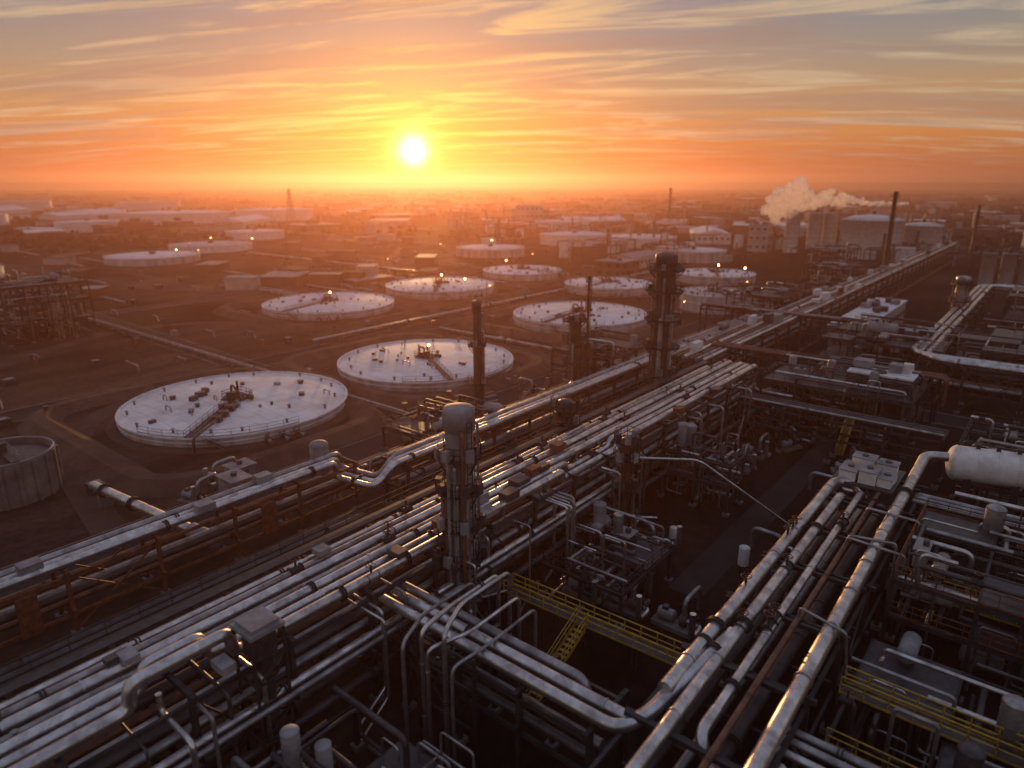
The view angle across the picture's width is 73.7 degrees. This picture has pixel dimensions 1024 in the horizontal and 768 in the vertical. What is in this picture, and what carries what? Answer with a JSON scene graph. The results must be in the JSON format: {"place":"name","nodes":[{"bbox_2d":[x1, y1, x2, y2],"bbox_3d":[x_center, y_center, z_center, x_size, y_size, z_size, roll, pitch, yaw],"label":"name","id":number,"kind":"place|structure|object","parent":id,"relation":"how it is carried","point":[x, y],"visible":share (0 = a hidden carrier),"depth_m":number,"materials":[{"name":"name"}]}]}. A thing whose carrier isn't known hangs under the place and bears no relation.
{"place":"outdoors","nodes":[
{"label":"outdoors","id":0,"kind":"place"},
{"bbox_2d":[61,398,132,535],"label":"dirt track","id":1,"kind":"structure","parent":0,"point":[95,518],"depth_m":81.66,"materials":[{"name":"brown soil"}]},
{"bbox_2d":[0,321,350,369],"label":"dirt track","id":2,"kind":"structure","parent":0,"point":[9,362],"depth_m":165.58,"materials":[{"name":"soil"}]},
{"bbox_2d":[2,285,429,420],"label":"road","id":3,"kind":"structure","parent":0,"point":[114,321],"depth_m":158.62,"materials":[{"name":"grey asphalt"}]},
{"bbox_2d":[0,264,463,317],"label":"road","id":4,"kind":"structure","parent":0,"point":[134,284],"depth_m":243.82,"materials":[{"name":"asphalt"}]},
{"bbox_2d":[1,234,529,327],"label":"road","id":5,"kind":"structure","parent":0,"point":[178,303],"depth_m":215.67,"materials":[{"name":"asphalt"}]},
{"bbox_2d":[0,242,744,422],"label":"road","id":6,"kind":"structure","parent":0,"point":[19,414],"depth_m":158.34,"materials":[{"name":"grey asphalt"}]},
{"bbox_2d":[0,226,969,597],"bbox_3d":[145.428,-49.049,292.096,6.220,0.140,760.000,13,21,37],"label":"road","id":7,"kind":"structure","parent":0,"point":[364,448],"depth_m":96.38,"materials":[{"name":"grey asphalt"}]},
{"bbox_2d":[214,457,256,503],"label":"equipment shelter","id":8,"kind":"object","parent":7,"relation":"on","point":[239,472],"visible":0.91,"depth_m":80.85,"materials":[{"name":"grey paint"}]},
{"bbox_2d":[0,182,1023,767],"bbox_3d":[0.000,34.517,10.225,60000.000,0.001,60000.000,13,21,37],"label":"ground","id":9,"kind":"structure","parent":0,"point":[44,524],"depth_m":95.74,"materials":[{"name":"brown soil"}]},
{"bbox_2d":[0,436,64,510],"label":"storage tank","id":10,"kind":"object","parent":9,"relation":"on","point":[31,470],"visible":1,"depth_m":80.05,"materials":[{"name":"grey metal"}]},
{"bbox_2d":[0,266,98,346],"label":"process unit","id":11,"kind":"object","parent":9,"relation":"on","point":[66,311],"visible":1,"depth_m":163.34,"materials":[{"name":"metal"}]},
{"bbox_2d":[37,209,122,219],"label":"warehouse","id":12,"kind":"structure","parent":9,"relation":"on","point":[114,213],"depth_m":603.71,"materials":[{"name":"white paint"}]},
{"bbox_2d":[53,218,119,232],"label":"storage tank","id":13,"kind":"object","parent":9,"relation":"on","point":[80,226],"visible":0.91,"depth_m":505.29,"materials":[{"name":"metal"}]},
{"bbox_2d":[113,200,180,210],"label":"storage tank","id":14,"kind":"object","parent":9,"relation":"on","point":[141,205],"visible":0.91,"depth_m":889.20,"materials":[{"name":"metal"}]},
{"bbox_2d":[100,249,203,267],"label":"storage tank","id":15,"kind":"object","parent":9,"relation":"on","point":[152,258],"visible":0.98,"depth_m":307.15,"materials":[{"name":"white metal"}]},
{"bbox_2d":[88,481,223,549],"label":"pipeline","id":16,"kind":"object","parent":9,"relation":"on","point":[107,494],"visible":0.59,"depth_m":74.75,"materials":[{"name":"metal"}]},
{"bbox_2d":[122,209,232,224],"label":"storage tank","id":17,"kind":"object","parent":9,"relation":"on","point":[204,216],"visible":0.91,"depth_m":603.59,"materials":[{"name":"white metal"}]},
{"bbox_2d":[17,367,388,496],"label":"earth berm","id":18,"kind":"structure","parent":9,"relation":"on","point":[87,456],"depth_m":95.56,"materials":[{"name":"brown soil"}]},
{"bbox_2d":[168,239,254,253],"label":"storage tank","id":19,"kind":"object","parent":9,"relation":"on","point":[216,246],"visible":0.95,"depth_m":363.96,"materials":[{"name":"metal"}]},
{"bbox_2d":[36,305,412,419],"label":"pipeline","id":20,"kind":"object","parent":9,"relation":"on","point":[235,363],"visible":0.52,"depth_m":146.57,"materials":[{"name":"metal"}]},
{"bbox_2d":[106,371,348,453],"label":"storage tank","id":21,"kind":"object","parent":9,"relation":"on","point":[228,412],"visible":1,"depth_m":105.54,"materials":[{"name":"white metal"}]},
{"bbox_2d":[0,224,506,331],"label":"site huts","id":22,"kind":"object","parent":9,"relation":"on","point":[360,275],"visible":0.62,"depth_m":264.45,"materials":[{"name":"metal"}]},
{"bbox_2d":[225,227,285,240],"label":"storage tank","id":23,"kind":"object","parent":9,"relation":"on","point":[254,233],"visible":0.98,"depth_m":436.61,"materials":[{"name":"metal"}]},
{"bbox_2d":[230,606,295,767],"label":"tower","id":24,"kind":"structure","parent":9,"relation":"on","point":[255,629],"depth_m":39.96,"materials":[{"name":"grey metal"}]},
{"bbox_2d":[234,207,312,221],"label":"storage tank","id":25,"kind":"object","parent":9,"relation":"on","point":[274,214],"visible":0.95,"depth_m":648.98,"materials":[{"name":"metal"}]},
{"bbox_2d":[211,290,439,333],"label":"earth berm","id":26,"kind":"structure","parent":9,"relation":"on","point":[228,310],"depth_m":184.93,"materials":[{"name":"brown soil"}]},
{"bbox_2d":[257,290,398,322],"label":"storage tank","id":27,"kind":"object","parent":9,"relation":"on","point":[322,307],"visible":1,"depth_m":192.72,"materials":[{"name":"white metal"}]},
{"bbox_2d":[0,344,686,647],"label":"pipe rack","id":28,"kind":"object","parent":9,"relation":"on","point":[28,609],"visible":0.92,"depth_m":63.90,"materials":[{"name":"silver metal"}]},
{"bbox_2d":[231,685,474,767],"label":"process unit","id":29,"kind":"object","parent":9,"relation":"on","point":[402,752],"visible":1,"depth_m":39.49,"materials":[{"name":"metal"}]},
{"bbox_2d":[0,353,792,767],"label":"pipe rack","id":30,"kind":"object","parent":9,"relation":"on","point":[94,727],"visible":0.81,"depth_m":46.62,"materials":[{"name":"metal"}]},
{"bbox_2d":[0,510,364,698],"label":"pipeline","id":31,"kind":"object","parent":30,"relation":"on","point":[42,659],"visible":0.48,"depth_m":58.67,"materials":[{"name":"metal"}]},
{"bbox_2d":[0,226,798,495],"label":"site equipment","id":32,"kind":"object","parent":9,"relation":"on","point":[7,382],"visible":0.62,"depth_m":169.62,"materials":[{"name":"grey paint"}]},
{"bbox_2d":[271,332,550,408],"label":"earth berm","id":33,"kind":"structure","parent":9,"relation":"on","point":[534,365],"depth_m":132.48,"materials":[{"name":"brown soil"}]},
{"bbox_2d":[0,285,822,610],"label":"pipeline","id":34,"kind":"object","parent":9,"relation":"on","point":[166,543],"visible":0.2,"depth_m":74.93,"materials":[{"name":"metal"}]},
{"bbox_2d":[330,339,519,394],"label":"storage tank","id":35,"kind":"object","parent":9,"relation":"on","point":[413,367],"visible":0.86,"depth_m":131.63,"materials":[{"name":"white metal"}]},
{"bbox_2d":[381,274,497,300],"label":"storage tank","id":36,"kind":"object","parent":9,"relation":"on","point":[443,288],"visible":0.96,"depth_m":223.41,"materials":[{"name":"white metal"}]},
{"bbox_2d":[349,277,532,307],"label":"earth berm","id":37,"kind":"structure","parent":9,"relation":"on","point":[514,292],"depth_m":219.23,"materials":[{"name":"soil"}]},
{"bbox_2d":[381,394,516,471],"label":"process unit","id":38,"kind":"object","parent":9,"relation":"on","point":[409,428],"visible":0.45,"depth_m":95.83,"materials":[{"name":"metal"}]},
{"bbox_2d":[419,402,506,658],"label":"distillation column","id":39,"kind":"structure","parent":9,"relation":"on","point":[460,523],"depth_m":50.94,"materials":[{"name":"grey metal"}]},
{"bbox_2d":[401,572,536,767],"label":"riser piping","id":40,"kind":"object","parent":9,"relation":"on","point":[425,703],"visible":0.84,"depth_m":43.90,"materials":[{"name":"metal"}]},
{"bbox_2d":[309,271,650,344],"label":"pipeline","id":41,"kind":"object","parent":9,"relation":"on","point":[406,322],"visible":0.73,"depth_m":184.50,"materials":[{"name":"metal"}]},
{"bbox_2d":[468,300,499,415],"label":"distillation column","id":42,"kind":"structure","parent":9,"relation":"on","point":[478,381],"depth_m":104.27,"materials":[{"name":"metal"}]},
{"bbox_2d":[454,242,527,258],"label":"storage tank","id":43,"kind":"object","parent":9,"relation":"on","point":[473,250],"visible":1,"depth_m":336.83,"materials":[{"name":"metal"}]},
{"bbox_2d":[447,268,573,286],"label":"earth berm","id":44,"kind":"structure","parent":9,"relation":"on","point":[562,279],"depth_m":251.44,"materials":[{"name":"soil"}]},
{"bbox_2d":[0,187,1023,238],"bbox_3d":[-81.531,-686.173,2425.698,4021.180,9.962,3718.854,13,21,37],"label":"distant industrial buildings","id":45,"kind":"structure","parent":9,"relation":"on","point":[383,222],"depth_m":731.13,"materials":[{"name":"white paint"}]},
{"bbox_2d":[0,186,1023,251],"bbox_3d":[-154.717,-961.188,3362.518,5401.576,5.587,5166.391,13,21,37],"label":"distant trees","id":46,"kind":"object","parent":9,"relation":"on","point":[61,241],"visible":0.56,"depth_m":549.69,"materials":[{"name":"green plant"}]},
{"bbox_2d":[479,261,568,281],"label":"storage tank","id":47,"kind":"object","parent":9,"relation":"on","point":[530,273],"visible":1,"depth_m":262.07,"materials":[{"name":"white metal"}]},
{"bbox_2d":[378,581,734,767],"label":"pipe rack","id":48,"kind":"object","parent":9,"relation":"on","point":[611,719],"visible":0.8,"depth_m":41.88,"materials":[{"name":"metal"}]},
{"bbox_2d":[526,607,588,700],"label":"steel staircase","id":49,"kind":"structure","parent":9,"relation":"on","point":[576,642],"depth_m":51.88,"materials":[{"name":"metal"}]},
{"bbox_2d":[457,299,684,347],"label":"earth berm","id":50,"kind":"structure","parent":9,"relation":"on","point":[467,322],"depth_m":168.78,"materials":[{"name":"brown soil"}]},
{"bbox_2d":[550,393,593,493],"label":"distillation column","id":51,"kind":"structure","parent":9,"relation":"on","point":[567,408],"depth_m":78.24,"materials":[{"name":"metal"}]},
{"bbox_2d":[538,229,605,246],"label":"storage tank","id":52,"kind":"object","parent":9,"relation":"on","point":[551,238],"visible":0.91,"depth_m":397.30,"materials":[{"name":"metal"}]},
{"bbox_2d":[382,313,763,505],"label":"pipe rack","id":53,"kind":"object","parent":9,"relation":"on","point":[415,472],"visible":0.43,"depth_m":93.40,"materials":[{"name":"metal"}]},
{"bbox_2d":[561,311,588,399],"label":"distillation column","id":54,"kind":"structure","parent":9,"relation":"on","point":[575,336],"depth_m":113.26,"materials":[{"name":"metal"}]},
{"bbox_2d":[508,300,649,337],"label":"storage tank","id":55,"kind":"object","parent":9,"relation":"on","point":[546,317],"visible":0.8,"depth_m":176.07,"materials":[{"name":"white metal"}]},
{"bbox_2d":[561,562,610,605],"bbox_3d":[6.486,17.627,61.260,4.216,3.400,5.658,4,17,14],"label":"pump skid","id":56,"kind":"object","parent":9,"relation":"on","point":[593,600],"visible":0.48,"depth_m":60.86,"materials":[{"name":"metal"}]},
{"bbox_2d":[502,573,682,682],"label":"walkway","id":57,"kind":"structure","parent":9,"relation":"on","point":[656,650],"depth_m":52.75,"materials":[{"name":"yellow paint"}]},
{"bbox_2d":[549,327,648,398],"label":"process unit","id":58,"kind":"object","parent":9,"relation":"on","point":[598,344],"visible":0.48,"depth_m":124.02,"materials":[{"name":"metal"}]},
{"bbox_2d":[539,500,673,628],"bbox_3d":[8.837,15.627,62.343,8.786,6.621,9.833,13,21,37],"label":"process unit","id":59,"kind":"object","parent":9,"relation":"on","point":[633,553],"visible":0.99,"depth_m":61.59,"materials":[{"name":"metal"}]},
{"bbox_2d":[563,273,651,298],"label":"storage tank","id":60,"kind":"object","parent":9,"relation":"on","point":[609,287],"visible":0.91,"depth_m":225.59,"materials":[{"name":"white metal"}]},
{"bbox_2d":[590,426,656,534],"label":"distillation column","id":61,"kind":"structure","parent":9,"relation":"on","point":[626,457],"depth_m":68.85,"materials":[{"name":"metal"}]},
{"bbox_2d":[602,572,652,621],"bbox_3d":[9.910,18.232,59.219,4.216,3.400,5.658,4,17,14],"label":"pump skid","id":62,"kind":"object","parent":9,"relation":"on","point":[635,608],"visible":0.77,"depth_m":58.85,"materials":[{"name":"metal"}]},
{"bbox_2d":[602,232,676,248],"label":"storage tank","id":63,"kind":"object","parent":9,"relation":"on","point":[641,239],"visible":0.61,"depth_m":388.19,"materials":[{"name":"metal"}]},
{"bbox_2d":[638,252,685,411],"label":"distillation column","id":64,"kind":"structure","parent":9,"relation":"on","point":[664,268],"depth_m":96.90,"materials":[{"name":"metal"}]},
{"bbox_2d":[650,585,702,639],"bbox_3d":[13.721,18.926,56.877,4.216,3.400,5.658,4,17,14],"label":"pump skid","id":65,"kind":"object","parent":9,"relation":"on","point":[684,624],"visible":1,"depth_m":56.99,"materials":[{"name":"metal"}]},
{"bbox_2d":[662,245,726,263],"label":"storage tank","id":66,"kind":"object","parent":9,"relation":"on","point":[697,254],"visible":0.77,"depth_m":312.45,"materials":[{"name":"metal"}]},
{"bbox_2d":[657,422,745,517],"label":"process unit","id":67,"kind":"object","parent":9,"relation":"on","point":[680,470],"visible":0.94,"depth_m":78.79,"materials":[{"name":"metal"}]},
{"bbox_2d":[689,226,730,244],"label":"warehouse","id":68,"kind":"structure","parent":9,"relation":"on","point":[724,237],"depth_m":409.57,"materials":[{"name":"white paint"}]},
{"bbox_2d":[674,281,750,316],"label":"storage tank","id":69,"kind":"object","parent":9,"relation":"on","point":[694,298],"visible":0.62,"depth_m":194.59,"materials":[{"name":"white metal"}]},
{"bbox_2d":[675,264,758,286],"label":"storage tank","id":70,"kind":"object","parent":9,"relation":"on","point":[723,277],"visible":0.95,"depth_m":248.80,"materials":[{"name":"white metal"}]},
{"bbox_2d":[439,199,1023,275],"bbox_3d":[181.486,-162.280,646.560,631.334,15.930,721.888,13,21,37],"label":"distant process area","id":71,"kind":"object","parent":9,"relation":"on","point":[496,234],"visible":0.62,"depth_m":391.66,"materials":[{"name":"metal"}]},
{"bbox_2d":[747,221,772,251],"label":"boiler house","id":72,"kind":"structure","parent":9,"relation":"on","point":[759,234],"depth_m":364.51,"materials":[{"name":"grey paint"}]},
{"bbox_2d":[724,279,804,319],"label":"process unit","id":73,"kind":"object","parent":9,"relation":"on","point":[775,301],"visible":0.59,"depth_m":172.45,"materials":[{"name":"metal"}]},
{"bbox_2d":[589,451,948,767],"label":"pipe rack","id":74,"kind":"object","parent":9,"relation":"on","point":[762,619],"visible":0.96,"depth_m":45.28,"materials":[{"name":"metal"}]},
{"bbox_2d":[830,451,905,494],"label":"equipment cabinet","id":75,"kind":"object","parent":74,"relation":"on","point":[866,471],"visible":1,"depth_m":65.35,"materials":[{"name":"grey metal"}]},
{"bbox_2d":[698,302,925,352],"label":"pipe rack","id":76,"kind":"object","parent":9,"relation":"on","point":[737,308],"visible":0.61,"depth_m":151.56,"materials":[{"name":"metal"}]},
{"bbox_2d":[671,239,960,394],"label":"pipe rack","id":77,"kind":"object","parent":9,"relation":"on","point":[754,327],"visible":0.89,"depth_m":161.54,"materials":[{"name":"metal"}]},
{"bbox_2d":[689,341,949,425],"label":"pipe rack","id":78,"kind":"object","parent":9,"relation":"on","point":[939,378],"visible":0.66,"depth_m":111.99,"materials":[{"name":"metal"}]},
{"bbox_2d":[768,725,879,767],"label":"pipe rack","id":79,"kind":"object","parent":9,"relation":"on","point":[794,756],"visible":0.65,"depth_m":36.21,"materials":[{"name":"metal"}]},
{"bbox_2d":[798,241,861,279],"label":"process unit","id":80,"kind":"object","parent":9,"relation":"on","point":[831,248],"visible":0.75,"depth_m":261.02,"materials":[{"name":"metal"}]},
{"bbox_2d":[804,256,865,298],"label":"process unit","id":81,"kind":"object","parent":9,"relation":"on","point":[843,265],"visible":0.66,"depth_m":217.06,"materials":[{"name":"metal"}]},
{"bbox_2d":[731,392,948,489],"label":"pipe rack","id":82,"kind":"object","parent":9,"relation":"on","point":[888,424],"visible":0.94,"depth_m":90.17,"materials":[{"name":"metal"}]},
{"bbox_2d":[753,352,928,458],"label":"process unit","id":83,"kind":"object","parent":9,"relation":"on","point":[827,383],"visible":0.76,"depth_m":99.27,"materials":[{"name":"metal"}]},
{"bbox_2d":[827,297,907,347],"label":"equipment building","id":84,"kind":"structure","parent":9,"relation":"on","point":[888,307],"depth_m":167.01,"materials":[{"name":"white paint"}]},
{"bbox_2d":[838,211,905,259],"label":"storage silo","id":85,"kind":"object","parent":9,"relation":"on","point":[863,232],"visible":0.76,"depth_m":327.59,"materials":[{"name":"white paint"}]},
{"bbox_2d":[840,357,920,444],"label":"equipment building","id":86,"kind":"structure","parent":9,"relation":"on","point":[902,372],"depth_m":96.95,"materials":[{"name":"white paint"}]},
{"bbox_2d":[816,314,959,394],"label":"process unit","id":87,"kind":"object","parent":9,"relation":"on","point":[909,338],"visible":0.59,"depth_m":126.63,"materials":[{"name":"metal"}]},
{"bbox_2d":[819,631,1023,767],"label":"process unit","id":88,"kind":"object","parent":9,"relation":"on","point":[904,665],"visible":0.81,"depth_m":41.98,"materials":[{"name":"metal"}]},
{"bbox_2d":[902,219,944,257],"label":"storage silo","id":89,"kind":"object","parent":9,"relation":"on","point":[931,233],"visible":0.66,"depth_m":334.14,"materials":[{"name":"white paint"}]},
{"bbox_2d":[828,665,1023,767],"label":"walkway","id":90,"kind":"structure","parent":9,"relation":"on","point":[993,750],"depth_m":40.17,"materials":[{"name":"yellow paint"}]},
{"bbox_2d":[879,491,1023,705],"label":"process unit","id":91,"kind":"object","parent":9,"relation":"on","point":[994,644],"visible":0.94,"depth_m":50.94,"materials":[{"name":"metal"}]},
{"bbox_2d":[885,568,1020,685],"bbox_3d":[33.905,18.666,52.047,9.520,6.640,1.360,13,21,37],"label":"pipe","id":92,"kind":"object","parent":9,"relation":"on","point":[1014,624],"visible":0.27,"depth_m":51.10,"materials":[{"name":"metal"}]},
{"bbox_2d":[889,493,1023,597],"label":"pipe rack","id":93,"kind":"object","parent":9,"relation":"on","point":[921,499],"visible":0.3,"depth_m":62.76,"materials":[{"name":"dark steel"},{"name":"steel"},{"name":"rust steel"}]},
{"bbox_2d":[939,276,975,339],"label":"distillation column","id":94,"kind":"structure","parent":9,"relation":"on","point":[961,297],"depth_m":158.97,"materials":[{"name":"metal"}]},
{"bbox_2d":[901,284,1023,398],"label":"pipe rack","id":95,"kind":"object","parent":9,"relation":"on","point":[929,355],"visible":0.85,"depth_m":127.82,"materials":[{"name":"metal"}]},
{"bbox_2d":[933,367,1023,424],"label":"pipe rack","id":96,"kind":"object","parent":9,"relation":"on","point":[962,384],"visible":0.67,"depth_m":108.40,"materials":[{"name":"metal"}]},
{"bbox_2d":[942,318,1023,399],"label":"process unit","id":97,"kind":"object","parent":9,"relation":"on","point":[1012,336],"visible":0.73,"depth_m":123.80,"materials":[{"name":"metal"}]},
{"bbox_2d":[945,443,1023,542],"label":"horizontal vessel","id":98,"kind":"object","parent":9,"relation":"on","point":[967,466],"visible":0.88,"depth_m":68.87,"materials":[{"name":"white paint"}]},
{"bbox_2d":[946,412,1023,513],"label":"process unit","id":99,"kind":"object","parent":9,"relation":"on","point":[999,493],"visible":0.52,"depth_m":78.61,"materials":[{"name":"metal"}]},
{"bbox_2d":[977,247,999,288],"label":"storage silo","id":100,"kind":"object","parent":9,"relation":"on","point":[988,266],"visible":0.96,"depth_m":237.60,"materials":[{"name":"grey paint"}]},
{"bbox_2d":[996,248,1019,289],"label":"storage silo","id":101,"kind":"object","parent":9,"relation":"on","point":[1010,257],"visible":0.96,"depth_m":236.07,"materials":[{"name":"grey paint"}]},
{"bbox_2d":[1000,284,1023,327],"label":"process unit","id":102,"kind":"object","parent":9,"relation":"on","point":[1008,314],"visible":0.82,"depth_m":164.71,"materials":[{"name":"metal"}]},
{"bbox_2d":[0,0,1023,182],"label":"sky","id":103,"kind":"structure","parent":0,"point":[92,91],"materials":[{"name":"orange"}]},
{"bbox_2d":[82,255,962,757],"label":"road","id":104,"kind":"structure","parent":0,"point":[792,345],"depth_m":166.61,"materials":[{"name":"grey asphalt"}]},
{"bbox_2d":[595,255,640,276],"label":"control building","id":105,"kind":"structure","parent":0,"point":[613,266],"depth_m":268.38,"materials":[{"name":"grey paint"}]},
{"bbox_2d":[668,421,849,597],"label":"road","id":106,"kind":"structure","parent":0,"point":[710,566],"depth_m":74.75,"materials":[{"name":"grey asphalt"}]},
{"bbox_2d":[761,176,908,225],"bbox_3d":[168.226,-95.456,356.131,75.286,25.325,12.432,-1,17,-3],"label":"steam plume","id":107,"kind":"object","parent":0,"point":[789,200],"visible":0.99,"depth_m":352.62,"materials":[{"name":"white"}]},
{"bbox_2d":[917,410,1023,439],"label":"road","id":108,"kind":"structure","parent":0,"point":[955,421],"depth_m":106.36,"materials":[{"name":"asphalt"}]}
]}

